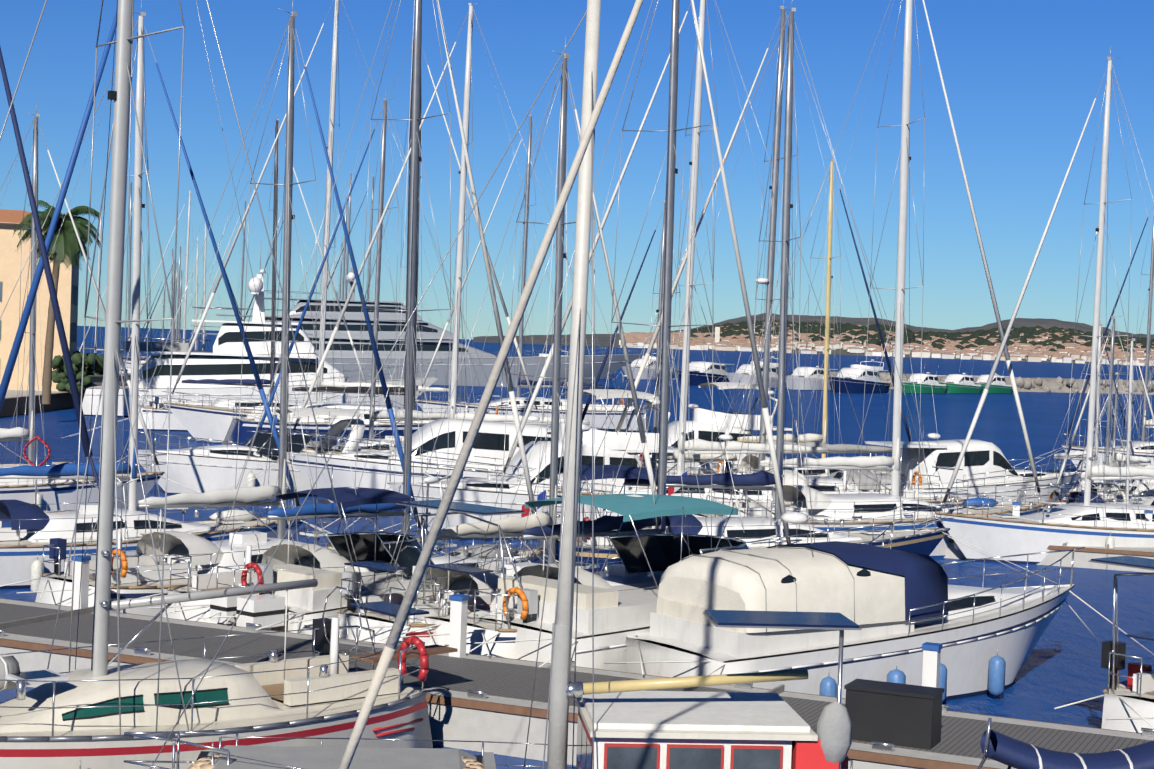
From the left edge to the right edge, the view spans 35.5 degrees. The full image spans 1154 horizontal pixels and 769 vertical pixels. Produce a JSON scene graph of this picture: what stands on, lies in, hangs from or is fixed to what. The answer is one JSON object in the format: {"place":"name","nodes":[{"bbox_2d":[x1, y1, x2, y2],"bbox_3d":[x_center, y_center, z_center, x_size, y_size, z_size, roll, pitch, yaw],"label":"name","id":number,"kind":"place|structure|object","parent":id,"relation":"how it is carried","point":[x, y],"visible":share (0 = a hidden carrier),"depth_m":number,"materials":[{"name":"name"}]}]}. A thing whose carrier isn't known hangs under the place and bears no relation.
{"place":"outdoors","nodes":[
{"label":"outdoors","id":0,"kind":"place"},
{"bbox_2d":[23,435,50,503],"bbox_3d":[-17.398,3.648,57.961,0.899,4.050,0.200,2,1,1],"label":"wind generator","id":1,"kind":"object","parent":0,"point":[37,437],"visible":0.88,"depth_m":57.89,"materials":[{"name":"metal"}]},
{"bbox_2d":[0,390,83,416],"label":"quay","id":2,"kind":"structure","parent":0,"point":[60,400],"depth_m":128.23,"materials":[{"name":"concrete"}]},
{"bbox_2d":[0,209,86,390],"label":"building","id":3,"kind":"structure","parent":2,"relation":"on","point":[12,261],"depth_m":136.05,"materials":[{"name":"paint"}]},
{"bbox_2d":[13,200,102,403],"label":"palm","id":4,"kind":"object","parent":2,"relation":"on","point":[67,241],"visible":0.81,"depth_m":114.39,"materials":[{"name":"green plant"}]},
{"bbox_2d":[52,351,103,396],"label":"shrubs","id":5,"kind":"object","parent":2,"relation":"on","point":[59,376],"visible":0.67,"depth_m":131.53,"materials":[{"name":"green plant"}]},
{"bbox_2d":[77,375,126,390],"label":"car","id":6,"kind":"object","parent":2,"relation":"on","point":[98,379],"visible":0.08,"depth_m":132.10,"materials":[{"name":"grey metal"}]},
{"bbox_2d":[119,374,130,385],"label":"car","id":7,"kind":"object","parent":2,"relation":"on","point":[123,378],"depth_m":137.26,"materials":[{"name":"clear glass"}]},
{"bbox_2d":[338,0,643,768],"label":"genoa","id":8,"kind":"object","parent":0,"point":[410,595],"visible":1,"depth_m":12.39,"materials":[{"name":"sailcloth fabric"}]},
{"bbox_2d":[0,326,1153,768],"bbox_3d":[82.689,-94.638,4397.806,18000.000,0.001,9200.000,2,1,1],"label":"sea","id":9,"kind":"structure","parent":0,"point":[1062,664],"depth_m":119.54,"materials":[{"name":"blue liquid"}]},
{"bbox_2d":[79,287,150,373],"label":"sailboat","id":10,"kind":"object","parent":9,"relation":"on","point":[129,369],"visible":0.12,"depth_m":205.57,"materials":[{"name":"white plastic"}]},
{"bbox_2d":[0,103,238,510],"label":"sailboat","id":11,"kind":"object","parent":9,"relation":"on","point":[53,494],"visible":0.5,"depth_m":59.90,"materials":[{"name":"white"}]},
{"bbox_2d":[84,206,155,358],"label":"sailboat","id":12,"kind":"object","parent":9,"relation":"on","point":[98,274],"visible":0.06,"depth_m":237.84,"materials":[{"name":"white metal"}]},
{"bbox_2d":[77,181,185,367],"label":"sailboat","id":13,"kind":"object","parent":9,"relation":"on","point":[129,275],"visible":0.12,"depth_m":230.76,"materials":[{"name":"white metal"}]},
{"bbox_2d":[122,248,197,359],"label":"sailboat","id":14,"kind":"object","parent":9,"relation":"on","point":[171,281],"visible":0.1,"depth_m":274.73,"materials":[{"name":"white metal"}]},
{"bbox_2d":[140,270,187,354],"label":"sailboat","id":15,"kind":"object","parent":9,"relation":"on","point":[163,334],"visible":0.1,"depth_m":259.21,"materials":[{"name":"grey metal"}]},
{"bbox_2d":[0,0,330,590],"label":"sailboat","id":16,"kind":"object","parent":9,"relation":"on","point":[29,533],"visible":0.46,"depth_m":45.13,"materials":[{"name":"white plastic"}]},
{"bbox_2d":[122,189,225,369],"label":"sailboat","id":17,"kind":"object","parent":9,"relation":"on","point":[128,364],"visible":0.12,"depth_m":226.54,"materials":[{"name":"white metal"}]},
{"bbox_2d":[139,270,210,366],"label":"sailboat","id":18,"kind":"object","parent":9,"relation":"on","point":[180,311],"visible":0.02,"depth_m":214.88,"materials":[{"name":"grey metal"}]},
{"bbox_2d":[141,245,213,354],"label":"sailboat","id":19,"kind":"object","parent":9,"relation":"on","point":[177,323],"visible":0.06,"depth_m":248.09,"materials":[{"name":"white metal"}]},
{"bbox_2d":[144,262,210,356],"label":"sailboat","id":20,"kind":"object","parent":9,"relation":"on","point":[174,306],"visible":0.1,"depth_m":262.00,"materials":[{"name":"white metal"}]},
{"bbox_2d":[152,237,226,350],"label":"sailboat","id":21,"kind":"object","parent":9,"relation":"on","point":[196,300],"visible":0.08,"depth_m":243.50,"materials":[{"name":"white metal"}]},
{"bbox_2d":[140,220,242,358],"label":"sailboat","id":22,"kind":"object","parent":9,"relation":"on","point":[203,324],"visible":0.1,"depth_m":243.86,"materials":[{"name":"white metal"}]},
{"bbox_2d":[0,2,448,616],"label":"sailboat","id":23,"kind":"object","parent":9,"relation":"on","point":[136,576],"visible":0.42,"depth_m":39.74,"materials":[{"name":"white"}]},
{"bbox_2d":[0,7,117,489],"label":"furled sails","id":24,"kind":"object","parent":23,"relation":"attached to","point":[43,262],"visible":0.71,"depth_m":37.81,"materials":[{"name":"fabric"}]},
{"bbox_2d":[0,0,457,768],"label":"sailboat","id":25,"kind":"object","parent":9,"relation":"on","point":[82,718],"visible":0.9,"depth_m":24.39,"materials":[{"name":"metal"}]},
{"bbox_2d":[190,200,281,341],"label":"sailboat","id":26,"kind":"object","parent":9,"relation":"on","point":[242,266],"visible":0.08,"depth_m":276.31,"materials":[{"name":"white metal"}]},
{"bbox_2d":[117,374,376,496],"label":"motor yacht","id":27,"kind":"object","parent":9,"relation":"on","point":[203,469],"visible":0.46,"depth_m":68.40,"materials":[{"name":"white plastic"}]},
{"bbox_2d":[138,113,378,430],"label":"sailboat","id":28,"kind":"object","parent":9,"relation":"on","point":[156,423],"visible":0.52,"depth_m":113.18,"materials":[{"name":"white plastic"}]},
{"bbox_2d":[82,249,441,416],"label":"classic yacht","id":29,"kind":"object","parent":9,"relation":"on","point":[222,360],"visible":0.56,"depth_m":126.57,"materials":[{"name":"white metal"}]},
{"bbox_2d":[243,213,321,320],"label":"sailboat","id":30,"kind":"object","parent":9,"relation":"on","point":[265,267],"visible":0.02,"depth_m":253.15,"materials":[{"name":"white metal"}]},
{"bbox_2d":[63,0,508,443],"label":"sailboat","id":31,"kind":"object","parent":9,"relation":"on","point":[213,423],"visible":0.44,"depth_m":100.06,"materials":[{"name":"white"}]},
{"bbox_2d":[320,243,342,299],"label":"sailboat","id":32,"kind":"object","parent":9,"relation":"on","point":[340,266],"visible":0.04,"depth_m":320.60,"materials":[{"name":"grey metal"}]},
{"bbox_2d":[307,195,370,299],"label":"sailboat","id":33,"kind":"object","parent":9,"relation":"on","point":[345,248],"visible":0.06,"depth_m":260.41,"materials":[{"name":"grey metal"}]},
{"bbox_2d":[298,173,397,301],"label":"sailboat","id":34,"kind":"object","parent":9,"relation":"on","point":[347,255],"depth_m":283.60,"materials":[{"name":"grey metal"}]},
{"bbox_2d":[140,0,558,623],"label":"sailboat","id":35,"kind":"object","parent":9,"relation":"on","point":[328,558],"visible":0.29,"depth_m":39.27,"materials":[{"name":"white"}]},
{"bbox_2d":[327,246,371,298],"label":"sailboat","id":36,"kind":"object","parent":9,"relation":"on","point":[345,273],"visible":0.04,"depth_m":289.32,"materials":[{"name":"brown metal"}]},
{"bbox_2d":[169,407,531,634],"bbox_3d":[-3.269,3.103,37.928,2.891,5.244,10.867,3,2,41],"label":"motorboat","id":37,"kind":"object","parent":9,"relation":"on","point":[267,611],"visible":0.48,"depth_m":35.55,"materials":[{"name":"white plastic"}]},
{"bbox_2d":[327,176,428,319],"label":"sailboat","id":38,"kind":"object","parent":9,"relation":"on","point":[370,254],"visible":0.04,"depth_m":304.37,"materials":[{"name":"grey metal"}]},
{"bbox_2d":[249,97,515,451],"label":"sailboat","id":39,"kind":"object","parent":9,"relation":"on","point":[400,416],"visible":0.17,"depth_m":77.67,"materials":[{"name":"white"}]},
{"bbox_2d":[222,30,545,445],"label":"sailboat","id":40,"kind":"object","parent":9,"relation":"on","point":[250,422],"visible":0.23,"depth_m":97.88,"materials":[{"name":"metal"}]},
{"bbox_2d":[205,379,604,510],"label":"motor yacht","id":41,"kind":"object","parent":9,"relation":"on","point":[487,451],"visible":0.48,"depth_m":65.45,"materials":[{"name":"white plastic"}]},
{"bbox_2d":[191,267,644,387],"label":"yacht","id":42,"kind":"object","parent":9,"relation":"on","point":[388,324],"visible":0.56,"depth_m":237.13,"materials":[{"name":"white metal"}]},
{"bbox_2d":[293,3,651,467],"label":"sailboat","id":43,"kind":"object","parent":9,"relation":"on","point":[462,172],"visible":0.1,"depth_m":73.03,"materials":[{"name":"white metal"}]},
{"bbox_2d":[290,37,656,645],"bbox_3d":[0.030,-0.702,37.975,3.640,12.960,13.208,3,2,41],"label":"sailboat","id":44,"kind":"object","parent":9,"relation":"on","point":[512,526],"visible":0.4,"depth_m":36.58,"materials":[{"name":"white"}]},
{"bbox_2d":[123,0,861,768],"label":"sailboat","id":45,"kind":"object","parent":9,"relation":"on","point":[629,724],"visible":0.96,"depth_m":19.54,"materials":[{"name":"white wood"}]},
{"bbox_2d":[308,334,687,543],"bbox_3d":[-2.089,1.702,58.022,14.137,7.062,3.882,1,2,-30],"label":"motor yacht","id":46,"kind":"object","parent":9,"relation":"in","point":[479,491],"visible":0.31,"depth_m":57.78,"materials":[{"name":"white plastic"}]},
{"bbox_2d":[403,115,650,431],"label":"sailboat","id":47,"kind":"object","parent":9,"relation":"on","point":[600,416],"visible":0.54,"depth_m":128.43,"materials":[{"name":"white plastic"}]},
{"bbox_2d":[0,555,1153,768],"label":"pontoon","id":48,"kind":"object","parent":9,"relation":"on","point":[472,697],"visible":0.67,"depth_m":28.02,"materials":[{"name":"concrete"}]},
{"bbox_2d":[366,0,801,658],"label":"sailboat","id":49,"kind":"object","parent":9,"relation":"on","point":[616,574],"visible":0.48,"depth_m":36.26,"materials":[{"name":"white plastic"}]},
{"bbox_2d":[599,347,614,379],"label":"boat","id":50,"kind":"object","parent":9,"relation":"on","point":[610,377],"visible":0.04,"depth_m":309.72,"materials":[{"name":"plastic"}]},
{"bbox_2d":[385,0,905,532],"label":"sailboat","id":51,"kind":"object","parent":9,"relation":"on","point":[705,446],"visible":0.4,"depth_m":59.31,"materials":[{"name":"white plastic"}]},
{"bbox_2d":[616,352,674,379],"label":"motorboat","id":52,"kind":"object","parent":9,"relation":"on","point":[645,374],"visible":0.46,"depth_m":321.58,"materials":[{"name":"white plastic"}]},
{"bbox_2d":[401,383,901,671],"bbox_3d":[3.624,2.984,36.763,15.109,5.902,4.038,1,2,-43],"label":"motorboat","id":53,"kind":"object","parent":9,"relation":"on","point":[620,617],"visible":0.25,"depth_m":33.10,"materials":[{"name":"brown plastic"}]},
{"bbox_2d":[582,200,766,474],"bbox_3d":[1.968,-0.721,61.933,11.557,12.002,3.398,1,1,-24],"label":"sailboat","id":54,"kind":"object","parent":9,"relation":"on","point":[672,457],"visible":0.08,"depth_m":62.25,"materials":[{"name":"white plastic"}]},
{"bbox_2d":[670,356,734,385],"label":"motorboat","id":55,"kind":"object","parent":9,"relation":"on","point":[697,376],"visible":0.62,"depth_m":288.91,"materials":[{"name":"white plastic"}]},
{"bbox_2d":[638,353,791,475],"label":"motor yacht","id":56,"kind":"object","parent":9,"relation":"in","point":[702,424],"visible":0.12,"depth_m":78.01,"materials":[{"name":"white plastic"}]},
{"bbox_2d":[707,346,785,387],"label":"motorboat","id":57,"kind":"object","parent":9,"relation":"on","point":[747,375],"visible":0.56,"depth_m":286.43,"materials":[{"name":"white plastic"}]},
{"bbox_2d":[521,6,1055,582],"bbox_3d":[6.555,-2.333,48.858,16.311,16.160,3.960,2,1,-19],"label":"sailboat","id":58,"kind":"object","parent":9,"relation":"on","point":[925,542],"visible":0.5,"depth_m":48.29,"materials":[{"name":"white plastic"}]},
{"bbox_2d":[615,1,967,505],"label":"sailboat","id":59,"kind":"object","parent":9,"relation":"on","point":[832,481],"visible":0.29,"depth_m":61.86,"materials":[{"name":"white plastic"}]},
{"bbox_2d":[687,158,910,476],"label":"sailboat","id":60,"kind":"object","parent":9,"relation":"on","point":[809,437],"visible":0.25,"depth_m":74.12,"materials":[{"name":"white plastic"}]},
{"bbox_2d":[774,358,837,389],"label":"motorboat","id":61,"kind":"object","parent":9,"relation":"on","point":[802,373],"visible":0.67,"depth_m":283.21,"materials":[{"name":"white plastic"}]},
{"bbox_2d":[811,347,890,393],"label":"motorboat","id":62,"kind":"object","parent":9,"relation":"on","point":[856,382],"visible":0.85,"depth_m":274.58,"materials":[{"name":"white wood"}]},
{"bbox_2d":[668,0,1050,557],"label":"sailboat","id":63,"kind":"object","parent":9,"relation":"on","point":[864,505],"visible":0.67,"depth_m":56.57,"materials":[{"name":"white plastic"}]},
{"bbox_2d":[604,422,1153,701],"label":"motorboat","id":64,"kind":"object","parent":9,"relation":"on","point":[899,607],"visible":0.77,"depth_m":31.78,"materials":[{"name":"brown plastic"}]},
{"bbox_2d":[889,372,947,393],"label":"pilot boat","id":65,"kind":"object","parent":9,"relation":"on","point":[924,381],"visible":0.71,"depth_m":286.20,"materials":[{"name":"green plastic"}]},
{"bbox_2d":[939,363,982,393],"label":"pilot boat","id":66,"kind":"object","parent":9,"relation":"on","point":[959,384],"visible":0.67,"depth_m":296.25,"materials":[{"name":"green plastic"}]},
{"bbox_2d":[790,370,1153,394],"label":"breakwater","id":67,"kind":"object","parent":9,"relation":"on","point":[1059,384],"visible":0.35,"depth_m":339.38,"materials":[{"name":"stone"}]},
{"bbox_2d":[865,382,1101,510],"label":"motorboat","id":68,"kind":"object","parent":9,"relation":"on","point":[986,467],"visible":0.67,"depth_m":70.23,"materials":[{"name":"white plastic"}]},
{"bbox_2d":[975,368,1013,393],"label":"pilot boat","id":69,"kind":"object","parent":9,"relation":"on","point":[998,385],"visible":0.52,"depth_m":305.87,"materials":[{"name":"green plastic"}]},
{"bbox_2d":[918,46,1153,564],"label":"sailboat","id":70,"kind":"object","parent":9,"relation":"on","point":[1088,523],"visible":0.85,"depth_m":55.66,"materials":[{"name":"white plastic"}]},
{"bbox_2d":[944,502,1153,572],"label":"pontoon","id":71,"kind":"object","parent":9,"relation":"on","point":[1084,556],"visible":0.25,"depth_m":54.83,"materials":[{"name":"concrete"}]},
{"bbox_2d":[1013,202,1153,471],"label":"sailboat","id":72,"kind":"object","parent":9,"relation":"on","point":[1141,451],"visible":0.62,"depth_m":102.26,"materials":[{"name":"white plastic"}]},
{"bbox_2d":[1045,317,1134,500],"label":"sailboat","id":73,"kind":"object","parent":9,"relation":"on","point":[1078,483],"visible":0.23,"depth_m":77.33,"materials":[{"name":"white plastic"}]},
{"bbox_2d":[1048,307,1153,506],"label":"sailboat","id":74,"kind":"object","parent":9,"relation":"on","point":[1143,486],"visible":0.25,"depth_m":69.05,"materials":[{"name":"white plastic"}]},
{"bbox_2d":[1049,330,1153,505],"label":"sailboat","id":75,"kind":"object","parent":9,"relation":"on","point":[1098,499],"visible":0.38,"depth_m":65.82,"materials":[{"name":"white plastic"}]},
{"bbox_2d":[1054,556,1153,732],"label":"boat","id":76,"kind":"object","parent":9,"relation":"on","point":[1128,705],"visible":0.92,"depth_m":28.49,"materials":[{"name":"white plastic"}]},
{"bbox_2d":[1075,372,1153,488],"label":"sailboat","id":77,"kind":"object","parent":9,"relation":"on","point":[1137,459],"visible":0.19,"depth_m":78.01,"materials":[{"name":"white plastic"}]},
{"bbox_2d":[1091,363,1153,503],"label":"sailboat","id":78,"kind":"object","parent":9,"relation":"on","point":[1094,491],"visible":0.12,"depth_m":67.42,"materials":[{"name":"white plastic"}]},
{"bbox_2d":[0,0,1153,339],"label":"sky","id":79,"kind":"structure","parent":0,"point":[1022,79],"materials":[{"name":"blue"}]},
{"bbox_2d":[473,313,1153,365],"bbox_3d":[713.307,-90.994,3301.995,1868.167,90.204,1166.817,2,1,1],"label":"hills","id":80,"kind":"structure","parent":0,"point":[1040,340],"depth_m":3100.96,"materials":[{"name":"green plant"}]},
{"bbox_2d":[977,718,1153,768],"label":"covers","id":81,"kind":"object","parent":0,"point":[1010,752],"visible":1,"depth_m":15.66,"materials":[{"name":"fabric"}]}
]}

